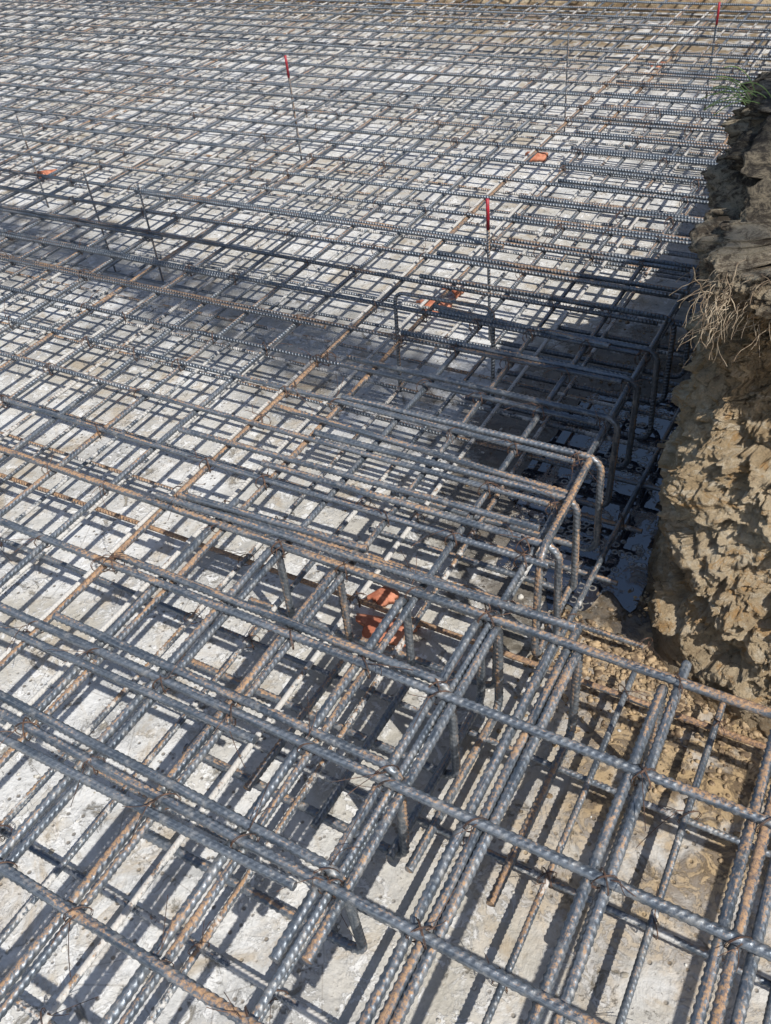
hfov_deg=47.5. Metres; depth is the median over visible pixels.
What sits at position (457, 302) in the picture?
rebar chair
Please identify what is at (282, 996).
rebar
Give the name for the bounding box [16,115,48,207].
steel pin
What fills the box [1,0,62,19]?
rebar
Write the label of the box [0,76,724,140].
rebar
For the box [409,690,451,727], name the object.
tie wire
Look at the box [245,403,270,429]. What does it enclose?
tie wire
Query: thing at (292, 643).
tie wire
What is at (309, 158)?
tie wire
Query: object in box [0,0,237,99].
rebar
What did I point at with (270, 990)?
rebar
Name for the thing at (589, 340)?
rebar
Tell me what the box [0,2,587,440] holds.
rebar
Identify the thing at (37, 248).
rebar
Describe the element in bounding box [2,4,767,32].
rebar
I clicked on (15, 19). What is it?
rebar
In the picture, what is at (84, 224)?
rebar
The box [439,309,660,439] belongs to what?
rebar hairpin
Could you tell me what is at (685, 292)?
rebar hairpin
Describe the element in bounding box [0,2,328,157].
rebar
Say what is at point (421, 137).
rebar
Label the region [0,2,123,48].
rebar
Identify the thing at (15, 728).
tie wire
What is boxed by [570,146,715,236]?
rebar hairpin
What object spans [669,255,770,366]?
root tuft
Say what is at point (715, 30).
marker stake
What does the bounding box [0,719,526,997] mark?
rebar
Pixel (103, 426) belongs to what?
tie wire
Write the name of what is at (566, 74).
steel pin
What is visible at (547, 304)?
rebar
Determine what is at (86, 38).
rebar
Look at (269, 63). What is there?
rebar
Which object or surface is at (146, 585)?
rebar
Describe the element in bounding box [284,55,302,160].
marker stake
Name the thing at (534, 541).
rebar hairpin
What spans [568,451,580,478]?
tie wire
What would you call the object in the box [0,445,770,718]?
rebar
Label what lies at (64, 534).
rebar
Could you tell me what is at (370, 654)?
rebar hairpin
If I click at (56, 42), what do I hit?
rebar
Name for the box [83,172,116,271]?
steel pin
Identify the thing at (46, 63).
rebar
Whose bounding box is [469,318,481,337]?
tie wire
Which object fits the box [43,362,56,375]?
tie wire
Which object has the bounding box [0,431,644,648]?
rebar
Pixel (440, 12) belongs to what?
rebar
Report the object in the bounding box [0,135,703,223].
rebar
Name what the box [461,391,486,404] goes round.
tie wire
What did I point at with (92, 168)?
rebar
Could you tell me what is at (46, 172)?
broken tile
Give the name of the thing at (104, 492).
tie wire
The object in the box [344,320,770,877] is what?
mud crumbs
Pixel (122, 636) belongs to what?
rebar
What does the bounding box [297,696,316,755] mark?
tie wire
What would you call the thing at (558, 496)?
rebar hairpin
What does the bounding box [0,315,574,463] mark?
rebar
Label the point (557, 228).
tie wire
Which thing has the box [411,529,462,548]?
tie wire
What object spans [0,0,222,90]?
rebar
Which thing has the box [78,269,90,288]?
tie wire
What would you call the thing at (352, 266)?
tie wire
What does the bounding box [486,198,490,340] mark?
marker stake
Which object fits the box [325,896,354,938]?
tie wire
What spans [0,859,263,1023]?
rebar
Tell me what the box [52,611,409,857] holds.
rebar hairpin
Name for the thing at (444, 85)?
rebar
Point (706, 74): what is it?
rebar hairpin
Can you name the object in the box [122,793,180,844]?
tie wire
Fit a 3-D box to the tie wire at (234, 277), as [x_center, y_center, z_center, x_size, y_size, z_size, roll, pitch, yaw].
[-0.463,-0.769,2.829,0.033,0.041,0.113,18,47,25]
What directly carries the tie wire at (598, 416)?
attached to the rebar at (270, 990)
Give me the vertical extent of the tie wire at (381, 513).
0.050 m
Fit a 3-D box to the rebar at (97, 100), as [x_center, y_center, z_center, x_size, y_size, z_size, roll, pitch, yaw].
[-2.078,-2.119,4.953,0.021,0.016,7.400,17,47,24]
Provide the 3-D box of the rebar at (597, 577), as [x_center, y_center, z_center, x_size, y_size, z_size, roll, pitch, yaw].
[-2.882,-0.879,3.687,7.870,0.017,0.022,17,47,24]
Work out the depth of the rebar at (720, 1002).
1.21 m
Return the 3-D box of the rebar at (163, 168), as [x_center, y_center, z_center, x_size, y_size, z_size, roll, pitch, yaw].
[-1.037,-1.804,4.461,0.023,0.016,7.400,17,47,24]
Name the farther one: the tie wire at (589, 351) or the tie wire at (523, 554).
the tie wire at (589, 351)
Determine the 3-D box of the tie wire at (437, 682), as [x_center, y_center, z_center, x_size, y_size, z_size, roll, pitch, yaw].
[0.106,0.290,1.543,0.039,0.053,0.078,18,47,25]
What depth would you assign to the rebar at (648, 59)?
5.48 m
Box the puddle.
[497,388,677,611]
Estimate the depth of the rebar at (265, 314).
2.74 m
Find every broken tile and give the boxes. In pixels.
[34,169,57,178]
[355,613,421,647]
[364,586,398,606]
[416,298,452,312]
[441,283,463,298]
[525,151,547,161]
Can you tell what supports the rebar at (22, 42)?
on the rebar
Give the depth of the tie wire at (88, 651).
1.65 m
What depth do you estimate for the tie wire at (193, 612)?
2.08 m
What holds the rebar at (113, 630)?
on the rebar hairpin at (419, 661)
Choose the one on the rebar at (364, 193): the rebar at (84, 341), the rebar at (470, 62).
the rebar at (84, 341)
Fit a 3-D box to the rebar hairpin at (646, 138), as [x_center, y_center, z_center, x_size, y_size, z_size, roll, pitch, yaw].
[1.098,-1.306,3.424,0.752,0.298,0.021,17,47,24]
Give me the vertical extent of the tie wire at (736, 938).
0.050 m
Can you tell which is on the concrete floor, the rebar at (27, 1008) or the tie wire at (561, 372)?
the rebar at (27, 1008)
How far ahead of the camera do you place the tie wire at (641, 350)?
2.26 m
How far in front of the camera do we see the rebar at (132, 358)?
2.78 m
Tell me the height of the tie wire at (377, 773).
0.068 m
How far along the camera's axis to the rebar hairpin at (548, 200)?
2.96 m
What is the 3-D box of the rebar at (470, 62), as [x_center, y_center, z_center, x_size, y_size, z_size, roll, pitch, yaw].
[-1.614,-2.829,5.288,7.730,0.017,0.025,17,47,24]
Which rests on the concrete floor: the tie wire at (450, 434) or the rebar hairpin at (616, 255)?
the rebar hairpin at (616, 255)
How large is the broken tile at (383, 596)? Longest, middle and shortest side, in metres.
0.085 x 0.054 x 0.034 m
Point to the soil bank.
(708, 607)
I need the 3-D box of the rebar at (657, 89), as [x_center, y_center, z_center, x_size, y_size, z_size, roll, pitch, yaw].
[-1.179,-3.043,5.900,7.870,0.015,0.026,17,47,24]
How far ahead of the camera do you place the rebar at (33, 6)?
6.38 m
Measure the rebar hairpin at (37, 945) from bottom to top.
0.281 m
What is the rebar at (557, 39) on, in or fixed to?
on the concrete floor
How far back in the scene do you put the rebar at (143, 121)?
5.03 m
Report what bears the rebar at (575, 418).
on the rebar at (33, 203)
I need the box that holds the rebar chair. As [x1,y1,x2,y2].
[393,292,494,408]
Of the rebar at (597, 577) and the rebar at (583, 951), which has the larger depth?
the rebar at (597, 577)
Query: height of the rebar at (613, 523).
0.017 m
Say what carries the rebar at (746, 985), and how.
on the rebar at (592, 874)
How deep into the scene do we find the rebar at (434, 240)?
3.57 m
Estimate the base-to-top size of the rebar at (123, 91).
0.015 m
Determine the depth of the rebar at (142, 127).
4.17 m
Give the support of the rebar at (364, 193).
on the concrete floor
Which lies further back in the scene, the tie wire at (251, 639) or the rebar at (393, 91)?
the rebar at (393, 91)
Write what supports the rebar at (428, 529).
attached to the rebar hairpin at (537, 649)
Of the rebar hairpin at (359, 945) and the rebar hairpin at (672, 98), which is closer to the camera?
the rebar hairpin at (359, 945)
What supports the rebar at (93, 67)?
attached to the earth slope
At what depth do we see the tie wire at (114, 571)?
1.84 m
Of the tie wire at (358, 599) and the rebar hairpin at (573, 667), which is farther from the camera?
the tie wire at (358, 599)
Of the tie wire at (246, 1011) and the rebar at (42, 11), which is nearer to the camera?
the tie wire at (246, 1011)
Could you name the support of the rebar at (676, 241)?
on the rebar at (132, 358)
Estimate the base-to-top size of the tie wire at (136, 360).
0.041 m
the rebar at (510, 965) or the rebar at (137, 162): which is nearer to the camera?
the rebar at (510, 965)
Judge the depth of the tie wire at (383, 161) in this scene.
3.41 m
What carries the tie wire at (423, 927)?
attached to the rebar at (540, 997)
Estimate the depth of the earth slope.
6.01 m
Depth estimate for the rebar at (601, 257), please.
2.96 m
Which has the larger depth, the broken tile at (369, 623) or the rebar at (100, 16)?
the rebar at (100, 16)
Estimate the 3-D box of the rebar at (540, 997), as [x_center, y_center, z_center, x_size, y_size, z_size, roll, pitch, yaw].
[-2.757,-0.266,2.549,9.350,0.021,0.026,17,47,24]
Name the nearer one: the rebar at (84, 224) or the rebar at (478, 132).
the rebar at (84, 224)
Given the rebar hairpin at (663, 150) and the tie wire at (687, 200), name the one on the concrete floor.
the rebar hairpin at (663, 150)
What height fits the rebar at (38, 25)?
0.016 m
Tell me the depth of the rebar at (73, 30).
6.79 m
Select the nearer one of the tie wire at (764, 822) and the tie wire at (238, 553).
the tie wire at (764, 822)
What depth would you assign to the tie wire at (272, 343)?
2.44 m
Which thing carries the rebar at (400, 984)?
attached to the rebar hairpin at (573, 667)
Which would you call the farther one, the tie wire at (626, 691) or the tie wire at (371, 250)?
the tie wire at (371, 250)
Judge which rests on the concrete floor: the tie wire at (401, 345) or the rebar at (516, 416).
the rebar at (516, 416)
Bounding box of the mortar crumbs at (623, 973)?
[1,179,766,1022]
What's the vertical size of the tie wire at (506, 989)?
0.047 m
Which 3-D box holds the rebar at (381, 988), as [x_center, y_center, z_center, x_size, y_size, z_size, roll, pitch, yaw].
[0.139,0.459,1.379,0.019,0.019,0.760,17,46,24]
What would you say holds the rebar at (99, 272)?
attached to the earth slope
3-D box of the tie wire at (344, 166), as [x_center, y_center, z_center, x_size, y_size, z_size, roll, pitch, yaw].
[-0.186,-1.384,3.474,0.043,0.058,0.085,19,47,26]
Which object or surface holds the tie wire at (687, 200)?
attached to the rebar at (414, 168)
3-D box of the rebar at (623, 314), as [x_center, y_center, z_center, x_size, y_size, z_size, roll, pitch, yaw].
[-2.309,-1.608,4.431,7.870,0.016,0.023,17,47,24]
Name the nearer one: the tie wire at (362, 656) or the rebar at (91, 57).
the tie wire at (362, 656)
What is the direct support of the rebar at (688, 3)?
attached to the soil bank
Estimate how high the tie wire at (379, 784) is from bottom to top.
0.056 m
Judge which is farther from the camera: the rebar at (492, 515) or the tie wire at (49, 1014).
the rebar at (492, 515)
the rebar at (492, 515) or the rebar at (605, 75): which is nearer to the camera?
the rebar at (492, 515)
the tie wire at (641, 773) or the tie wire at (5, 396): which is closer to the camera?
the tie wire at (641, 773)
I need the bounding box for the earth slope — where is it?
[170,0,770,19]
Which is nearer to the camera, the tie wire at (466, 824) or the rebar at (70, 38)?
the tie wire at (466, 824)
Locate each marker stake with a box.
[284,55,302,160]
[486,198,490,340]
[703,2,720,110]
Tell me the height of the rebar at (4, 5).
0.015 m
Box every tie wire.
[0,394,11,408]
[0,536,50,551]
[0,717,39,743]
[0,825,12,841]
[4,299,13,328]
[4,621,43,650]
[40,996,97,1023]
[41,446,60,476]
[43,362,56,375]
[48,648,98,663]
[51,906,93,976]
[70,754,105,806]
[73,335,94,348]
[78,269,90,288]
[80,287,101,314]
[90,480,108,512]
[90,552,124,572]
[94,419,115,438]
[103,551,124,573]
[104,388,149,402]
[118,346,137,361]
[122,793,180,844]
[147,895,173,970]
[152,653,185,693]
[171,356,205,371]
[180,264,194,278]
[182,322,214,343]
[183,604,201,623]
[188,920,210,954]
[193,448,215,472]
[206,992,249,1020]
[213,703,244,766]
[219,549,254,565]
[228,260,247,284]
[230,781,276,849]
[242,616,259,649]
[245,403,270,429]
[255,459,272,490]
[259,990,288,1023]
[262,342,292,355]
[266,539,290,560]
[268,626,293,649]
[276,874,342,898]
[278,386,316,397]
[286,381,312,409]
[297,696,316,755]
[299,348,320,367]
[306,153,315,163]
[313,819,360,879]
[320,351,339,366]
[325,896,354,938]
[327,264,359,277]
[328,157,348,167]
[329,376,345,411]
[332,765,399,795]
[335,559,352,579]
[343,243,384,257]
[349,590,375,607]
[355,780,395,818]
[356,497,370,505]
[361,655,411,678]
[362,502,389,526]
[371,333,406,347]
[377,155,387,172]
[400,550,424,600]
[406,887,455,949]
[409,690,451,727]
[410,512,424,522]
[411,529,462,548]
[416,379,434,396]
[417,307,430,322]
[428,655,462,690]
[445,337,458,359]
[446,427,458,441]
[452,817,488,846]
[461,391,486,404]
[466,528,480,540]
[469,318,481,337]
[477,480,508,498]
[477,608,535,627]
[480,439,522,457]
[484,600,513,612]
[484,953,513,993]
[499,356,519,369]
[500,525,531,553]
[504,402,548,420]
[513,552,532,570]
[522,329,553,341]
[531,866,556,897]
[532,485,561,514]
[544,367,569,383]
[552,338,592,354]
[554,223,563,233]
[561,148,583,159]
[561,613,581,635]
[564,116,589,126]
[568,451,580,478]
[571,301,610,323]
[571,459,597,481]
[588,391,605,434]
[591,867,635,897]
[603,347,651,365]
[617,514,623,539]
[618,683,649,702]
[631,764,655,830]
[636,806,701,847]
[637,637,668,667]
[646,216,675,228]
[653,885,658,939]
[660,260,696,278]
[674,672,682,712]
[679,195,702,208]
[690,178,706,191]
[709,717,725,737]
[718,936,751,971]
[755,793,770,832]
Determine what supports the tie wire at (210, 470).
attached to the rebar at (428, 529)
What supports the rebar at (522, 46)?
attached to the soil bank
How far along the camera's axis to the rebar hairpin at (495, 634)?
1.51 m
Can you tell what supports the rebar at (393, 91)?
on the rebar at (492, 99)
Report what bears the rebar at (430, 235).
attached to the rebar at (601, 257)
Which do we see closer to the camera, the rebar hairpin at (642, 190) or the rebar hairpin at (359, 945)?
the rebar hairpin at (359, 945)
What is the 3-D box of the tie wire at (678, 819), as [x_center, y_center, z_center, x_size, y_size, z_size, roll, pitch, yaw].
[0.504,0.565,1.601,0.145,0.045,0.045,-20,43,-15]
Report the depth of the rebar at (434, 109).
3.94 m
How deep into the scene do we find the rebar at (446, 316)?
2.60 m
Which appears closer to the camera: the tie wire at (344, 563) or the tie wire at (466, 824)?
the tie wire at (466, 824)
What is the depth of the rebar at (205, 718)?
1.58 m
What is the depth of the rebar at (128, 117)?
4.31 m
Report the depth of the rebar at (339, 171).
4.19 m
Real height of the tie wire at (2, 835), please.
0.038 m
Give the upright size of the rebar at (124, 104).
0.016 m
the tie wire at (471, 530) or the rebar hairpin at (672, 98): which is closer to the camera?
the tie wire at (471, 530)
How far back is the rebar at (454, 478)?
2.12 m
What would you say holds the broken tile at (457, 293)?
on the concrete floor
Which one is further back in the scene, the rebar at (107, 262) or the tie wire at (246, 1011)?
the rebar at (107, 262)
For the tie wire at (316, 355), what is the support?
attached to the rebar at (575, 418)
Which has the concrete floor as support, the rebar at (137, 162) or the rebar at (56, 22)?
the rebar at (56, 22)
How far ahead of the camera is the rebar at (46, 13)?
7.40 m
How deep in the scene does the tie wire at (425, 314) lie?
2.51 m
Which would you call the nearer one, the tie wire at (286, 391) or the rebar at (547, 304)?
the tie wire at (286, 391)
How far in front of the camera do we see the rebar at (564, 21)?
5.10 m
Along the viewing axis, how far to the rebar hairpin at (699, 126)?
3.48 m
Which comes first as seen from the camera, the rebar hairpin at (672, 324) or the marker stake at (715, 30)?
the rebar hairpin at (672, 324)
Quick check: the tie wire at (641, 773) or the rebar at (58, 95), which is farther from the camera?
the rebar at (58, 95)
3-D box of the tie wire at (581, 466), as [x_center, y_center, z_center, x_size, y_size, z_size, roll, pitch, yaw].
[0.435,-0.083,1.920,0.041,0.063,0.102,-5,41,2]
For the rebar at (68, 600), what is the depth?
2.24 m
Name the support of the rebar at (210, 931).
on the concrete floor
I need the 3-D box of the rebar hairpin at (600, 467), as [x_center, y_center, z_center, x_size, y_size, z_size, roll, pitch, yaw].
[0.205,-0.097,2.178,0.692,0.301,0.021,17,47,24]
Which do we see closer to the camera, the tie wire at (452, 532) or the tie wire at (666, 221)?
the tie wire at (452, 532)
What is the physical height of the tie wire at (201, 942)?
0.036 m
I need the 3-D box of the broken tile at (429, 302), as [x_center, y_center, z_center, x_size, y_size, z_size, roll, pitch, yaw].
[0.182,-0.750,3.180,0.136,0.033,0.084,-3,47,-5]
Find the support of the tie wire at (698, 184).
attached to the rebar at (410, 150)
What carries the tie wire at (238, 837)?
attached to the rebar at (540, 997)
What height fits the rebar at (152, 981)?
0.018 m
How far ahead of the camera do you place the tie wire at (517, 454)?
2.02 m
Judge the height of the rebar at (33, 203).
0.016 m
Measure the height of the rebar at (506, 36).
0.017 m
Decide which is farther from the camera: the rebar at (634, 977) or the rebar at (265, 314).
the rebar at (265, 314)
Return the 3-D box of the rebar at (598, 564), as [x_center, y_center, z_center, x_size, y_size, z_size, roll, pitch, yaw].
[1.443,-1.052,3.288,0.023,0.017,7.400,17,47,24]
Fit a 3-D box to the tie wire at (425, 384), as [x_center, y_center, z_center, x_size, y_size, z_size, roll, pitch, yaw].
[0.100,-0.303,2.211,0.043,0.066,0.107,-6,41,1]
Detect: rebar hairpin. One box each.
[0,546,294,859]
[0,569,354,1001]
[0,690,367,954]
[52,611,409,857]
[99,596,414,1023]
[115,552,460,778]
[178,492,502,688]
[260,460,563,640]
[268,618,485,963]
[302,625,503,963]
[313,429,580,592]
[341,394,604,551]
[346,355,620,508]
[389,651,583,1023]
[400,330,640,468]
[419,274,676,404]
[436,251,694,378]
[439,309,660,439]
[507,238,705,352]
[512,214,690,323]
[518,195,703,302]
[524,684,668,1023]
[531,457,592,655]
[551,162,705,259]
[558,178,708,278]
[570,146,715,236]
[575,130,730,217]
[591,115,724,200]
[596,104,734,186]
[604,92,740,170]
[616,80,739,157]
[661,70,757,142]
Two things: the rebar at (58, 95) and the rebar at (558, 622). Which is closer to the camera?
the rebar at (558, 622)
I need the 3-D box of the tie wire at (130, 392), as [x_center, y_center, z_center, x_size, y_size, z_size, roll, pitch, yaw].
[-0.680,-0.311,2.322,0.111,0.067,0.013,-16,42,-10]
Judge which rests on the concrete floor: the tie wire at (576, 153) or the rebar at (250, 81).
the rebar at (250, 81)
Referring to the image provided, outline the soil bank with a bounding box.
[644,71,770,737]
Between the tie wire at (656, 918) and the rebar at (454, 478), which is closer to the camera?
the tie wire at (656, 918)
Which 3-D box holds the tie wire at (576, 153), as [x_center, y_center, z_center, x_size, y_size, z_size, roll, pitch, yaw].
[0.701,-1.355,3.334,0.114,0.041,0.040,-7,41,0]
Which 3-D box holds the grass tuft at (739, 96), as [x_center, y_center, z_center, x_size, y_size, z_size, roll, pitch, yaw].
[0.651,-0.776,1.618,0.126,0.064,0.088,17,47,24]
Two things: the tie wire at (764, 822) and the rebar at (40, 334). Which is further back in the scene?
the rebar at (40, 334)
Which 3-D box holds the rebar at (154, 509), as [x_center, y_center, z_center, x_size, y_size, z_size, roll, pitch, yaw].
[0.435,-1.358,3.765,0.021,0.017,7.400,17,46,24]
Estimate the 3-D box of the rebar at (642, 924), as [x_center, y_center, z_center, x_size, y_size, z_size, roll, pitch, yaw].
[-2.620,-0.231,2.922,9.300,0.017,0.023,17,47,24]
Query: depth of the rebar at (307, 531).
1.86 m
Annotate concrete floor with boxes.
[0,0,770,1023]
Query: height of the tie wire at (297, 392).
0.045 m
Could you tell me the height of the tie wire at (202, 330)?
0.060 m
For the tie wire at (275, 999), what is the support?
attached to the rebar at (284, 980)
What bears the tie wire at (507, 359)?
attached to the rebar at (34, 969)
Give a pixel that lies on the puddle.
(625, 563)
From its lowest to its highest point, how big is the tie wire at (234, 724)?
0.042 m
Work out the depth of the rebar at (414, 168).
3.39 m
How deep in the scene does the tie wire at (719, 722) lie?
1.73 m
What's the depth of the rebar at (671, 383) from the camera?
3.13 m
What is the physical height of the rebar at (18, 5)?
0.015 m
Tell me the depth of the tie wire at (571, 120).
3.61 m
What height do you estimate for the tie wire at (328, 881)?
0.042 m
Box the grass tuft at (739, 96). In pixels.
[701,66,770,115]
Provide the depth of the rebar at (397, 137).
4.36 m
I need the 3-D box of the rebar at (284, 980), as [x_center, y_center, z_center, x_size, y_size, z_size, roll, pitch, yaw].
[1.304,-1.095,3.353,0.028,0.017,7.400,17,47,24]
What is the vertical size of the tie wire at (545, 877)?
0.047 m
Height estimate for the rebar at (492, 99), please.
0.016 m
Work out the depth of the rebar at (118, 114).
5.28 m
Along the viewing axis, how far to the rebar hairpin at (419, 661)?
1.91 m
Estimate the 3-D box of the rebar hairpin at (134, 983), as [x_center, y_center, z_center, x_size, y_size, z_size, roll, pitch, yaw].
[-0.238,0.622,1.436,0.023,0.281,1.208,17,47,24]
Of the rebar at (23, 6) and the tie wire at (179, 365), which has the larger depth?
the rebar at (23, 6)
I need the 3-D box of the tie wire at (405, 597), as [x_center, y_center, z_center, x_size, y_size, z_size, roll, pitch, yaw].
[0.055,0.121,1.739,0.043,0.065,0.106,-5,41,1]
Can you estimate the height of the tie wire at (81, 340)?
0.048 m
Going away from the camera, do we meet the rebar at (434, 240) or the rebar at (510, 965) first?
the rebar at (510, 965)
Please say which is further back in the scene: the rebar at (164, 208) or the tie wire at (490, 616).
the rebar at (164, 208)
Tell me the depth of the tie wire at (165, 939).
1.23 m
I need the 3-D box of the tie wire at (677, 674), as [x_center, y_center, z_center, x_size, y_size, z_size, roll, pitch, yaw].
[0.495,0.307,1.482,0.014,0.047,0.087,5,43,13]
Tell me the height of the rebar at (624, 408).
0.016 m
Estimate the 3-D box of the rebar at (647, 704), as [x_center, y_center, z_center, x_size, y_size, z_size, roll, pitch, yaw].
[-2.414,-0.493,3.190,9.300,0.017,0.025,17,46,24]
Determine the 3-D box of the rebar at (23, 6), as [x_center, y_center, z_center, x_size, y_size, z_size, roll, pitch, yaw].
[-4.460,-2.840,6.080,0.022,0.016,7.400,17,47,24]
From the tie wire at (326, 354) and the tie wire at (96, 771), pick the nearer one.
the tie wire at (96, 771)
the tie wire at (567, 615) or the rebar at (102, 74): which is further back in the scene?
the rebar at (102, 74)
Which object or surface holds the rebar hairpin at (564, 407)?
attached to the rebar at (152, 981)
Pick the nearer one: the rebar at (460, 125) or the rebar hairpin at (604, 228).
the rebar hairpin at (604, 228)
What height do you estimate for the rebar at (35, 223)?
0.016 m
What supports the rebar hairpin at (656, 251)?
attached to the rebar at (152, 981)
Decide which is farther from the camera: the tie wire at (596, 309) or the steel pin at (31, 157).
the steel pin at (31, 157)
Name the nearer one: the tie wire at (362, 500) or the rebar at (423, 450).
the rebar at (423, 450)
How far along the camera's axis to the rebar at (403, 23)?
6.11 m
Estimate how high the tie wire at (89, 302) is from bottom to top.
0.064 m
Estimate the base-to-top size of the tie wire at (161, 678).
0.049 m
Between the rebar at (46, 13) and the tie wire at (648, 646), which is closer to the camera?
the tie wire at (648, 646)
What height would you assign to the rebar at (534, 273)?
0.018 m
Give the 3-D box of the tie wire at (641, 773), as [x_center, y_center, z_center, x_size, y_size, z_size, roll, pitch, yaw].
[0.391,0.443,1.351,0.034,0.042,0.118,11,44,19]
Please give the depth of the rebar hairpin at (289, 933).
1.49 m
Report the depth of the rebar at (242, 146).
4.75 m
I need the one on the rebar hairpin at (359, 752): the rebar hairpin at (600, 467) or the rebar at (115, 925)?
the rebar at (115, 925)
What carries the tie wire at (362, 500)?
attached to the rebar at (50, 879)
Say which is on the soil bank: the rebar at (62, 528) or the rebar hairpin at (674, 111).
the rebar hairpin at (674, 111)
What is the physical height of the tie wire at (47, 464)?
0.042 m
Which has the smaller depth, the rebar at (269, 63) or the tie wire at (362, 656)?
the tie wire at (362, 656)
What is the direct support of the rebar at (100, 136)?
on the concrete floor
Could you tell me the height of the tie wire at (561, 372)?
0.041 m
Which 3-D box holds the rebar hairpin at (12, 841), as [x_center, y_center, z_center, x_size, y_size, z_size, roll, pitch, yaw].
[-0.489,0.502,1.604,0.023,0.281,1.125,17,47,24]
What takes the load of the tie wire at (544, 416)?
attached to the rebar at (152, 981)
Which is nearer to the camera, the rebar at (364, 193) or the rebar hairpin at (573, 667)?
the rebar hairpin at (573, 667)
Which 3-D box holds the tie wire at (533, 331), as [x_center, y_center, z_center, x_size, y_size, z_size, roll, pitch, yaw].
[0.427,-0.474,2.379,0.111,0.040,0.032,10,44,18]
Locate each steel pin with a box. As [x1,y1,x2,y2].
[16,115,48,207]
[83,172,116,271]
[137,185,163,281]
[564,33,568,131]
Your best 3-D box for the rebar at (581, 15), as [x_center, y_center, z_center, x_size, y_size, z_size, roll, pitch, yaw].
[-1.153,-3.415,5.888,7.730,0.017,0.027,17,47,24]
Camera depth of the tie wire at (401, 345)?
2.42 m
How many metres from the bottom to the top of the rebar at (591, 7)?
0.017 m
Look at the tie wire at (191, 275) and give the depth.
2.87 m
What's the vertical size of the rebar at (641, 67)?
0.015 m
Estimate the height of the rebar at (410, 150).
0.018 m
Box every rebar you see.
[0,0,22,7]
[0,0,35,11]
[0,0,43,15]
[0,0,54,18]
[0,0,71,25]
[0,0,83,30]
[0,0,148,56]
[0,0,154,59]
[0,0,167,64]
[0,0,169,66]
[0,0,188,75]
[0,0,202,81]
[0,0,211,86]
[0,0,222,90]
[0,0,229,96]
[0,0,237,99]
[0,0,252,106]
[0,0,258,110]
[0,0,275,119]
[0,0,293,131]
[0,0,296,134]
[0,0,366,182]
[0,0,390,201]
[0,0,391,202]
[0,0,408,218]
[0,0,413,222]
[0,0,433,240]
[0,0,437,244]
[0,0,455,262]
[0,0,468,271]
[0,0,493,303]
[0,0,522,333]
[0,0,547,371]
[0,0,636,516]
[0,0,667,587]
[0,0,696,671]
[0,0,727,767]
[0,0,762,879]
[0,1,88,32]
[0,1,101,37]
[0,1,107,40]
[0,1,311,145]
[0,1,319,148]
[0,1,472,284]
[0,1,499,311]
[0,1,571,408]
[0,1,770,30]
[0,2,115,43]
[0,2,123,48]
[0,2,132,51]
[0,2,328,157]
[0,2,339,165]
[0,2,351,172]
[0,2,519,338]
[0,2,538,363]
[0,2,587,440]
[0,2,604,462]
[0,3,613,485]
[0,4,563,402]
[0,4,636,536]
[0,5,686,660]
[0,5,715,732]
[0,7,745,831]
[0,7,769,945]
[0,8,770,40]
[0,13,770,48]
[0,19,770,57]
[0,20,770,60]
[0,26,770,66]
[0,27,770,70]
[0,31,770,1021]
[0,35,753,80]
[0,44,618,593]
[0,44,744,92]
[0,52,744,107]
[0,61,729,119]
[0,70,698,128]
[0,71,728,133]
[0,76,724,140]
[0,82,730,149]
[0,83,89,93]
[0,88,722,154]
[0,94,717,165]
[0,96,706,166]
[0,107,706,184]
[0,119,708,204]
[0,129,634,207]
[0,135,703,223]
[0,149,690,244]
[0,168,689,272]
[0,174,698,282]
[0,185,673,297]
[0,205,657,325]
[0,208,162,239]
[0,227,691,359]
[0,229,639,356]
[0,232,229,279]
[0,249,679,385]
[0,254,622,383]
[0,256,325,328]
[0,285,597,425]
[0,292,663,452]
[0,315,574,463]
[0,321,660,491]
[0,350,642,533]
[0,351,549,506]
[0,393,617,585]
[0,397,548,568]
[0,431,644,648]
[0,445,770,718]
[0,473,765,749]
[0,517,770,828]
[0,537,770,857]
[0,602,770,961]
[0,623,256,744]
[0,707,606,1023]
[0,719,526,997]
[0,732,296,890]
[0,827,336,1023]
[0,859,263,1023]
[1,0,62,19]
[1,0,74,25]
[1,145,601,225]
[1,205,685,327]
[2,0,372,185]
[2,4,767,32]
[2,7,770,37]
[2,61,567,103]
[2,156,697,254]
[2,270,672,420]
[3,0,182,70]
[3,31,759,75]
[3,52,603,94]
[3,57,144,119]
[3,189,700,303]
[4,39,738,84]
[4,106,511,163]
[4,991,56,1023]
[5,119,622,190]
[7,46,745,95]
[10,15,762,48]
[24,497,239,721]
[34,66,204,80]
[36,0,770,23]
[37,41,770,1023]
[38,14,181,20]
[84,0,770,22]
[93,673,770,988]
[118,135,728,1023]
[137,190,503,248]
[144,153,725,1023]
[155,492,576,631]
[178,427,539,530]
[186,493,368,552]
[190,0,770,17]
[250,264,698,1019]
[251,80,619,107]
[258,272,699,1021]
[273,403,569,494]
[295,0,770,13]
[356,630,562,1023]
[374,624,581,1023]
[433,304,609,348]
[480,407,680,802]
[481,671,636,1023]
[548,0,770,6]
[550,660,691,1023]
[615,702,725,1023]
[689,729,770,1023]
[707,784,770,1023]
[729,857,770,1023]
[762,984,770,1023]
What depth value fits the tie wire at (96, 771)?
1.47 m
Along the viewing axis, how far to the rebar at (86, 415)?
3.24 m

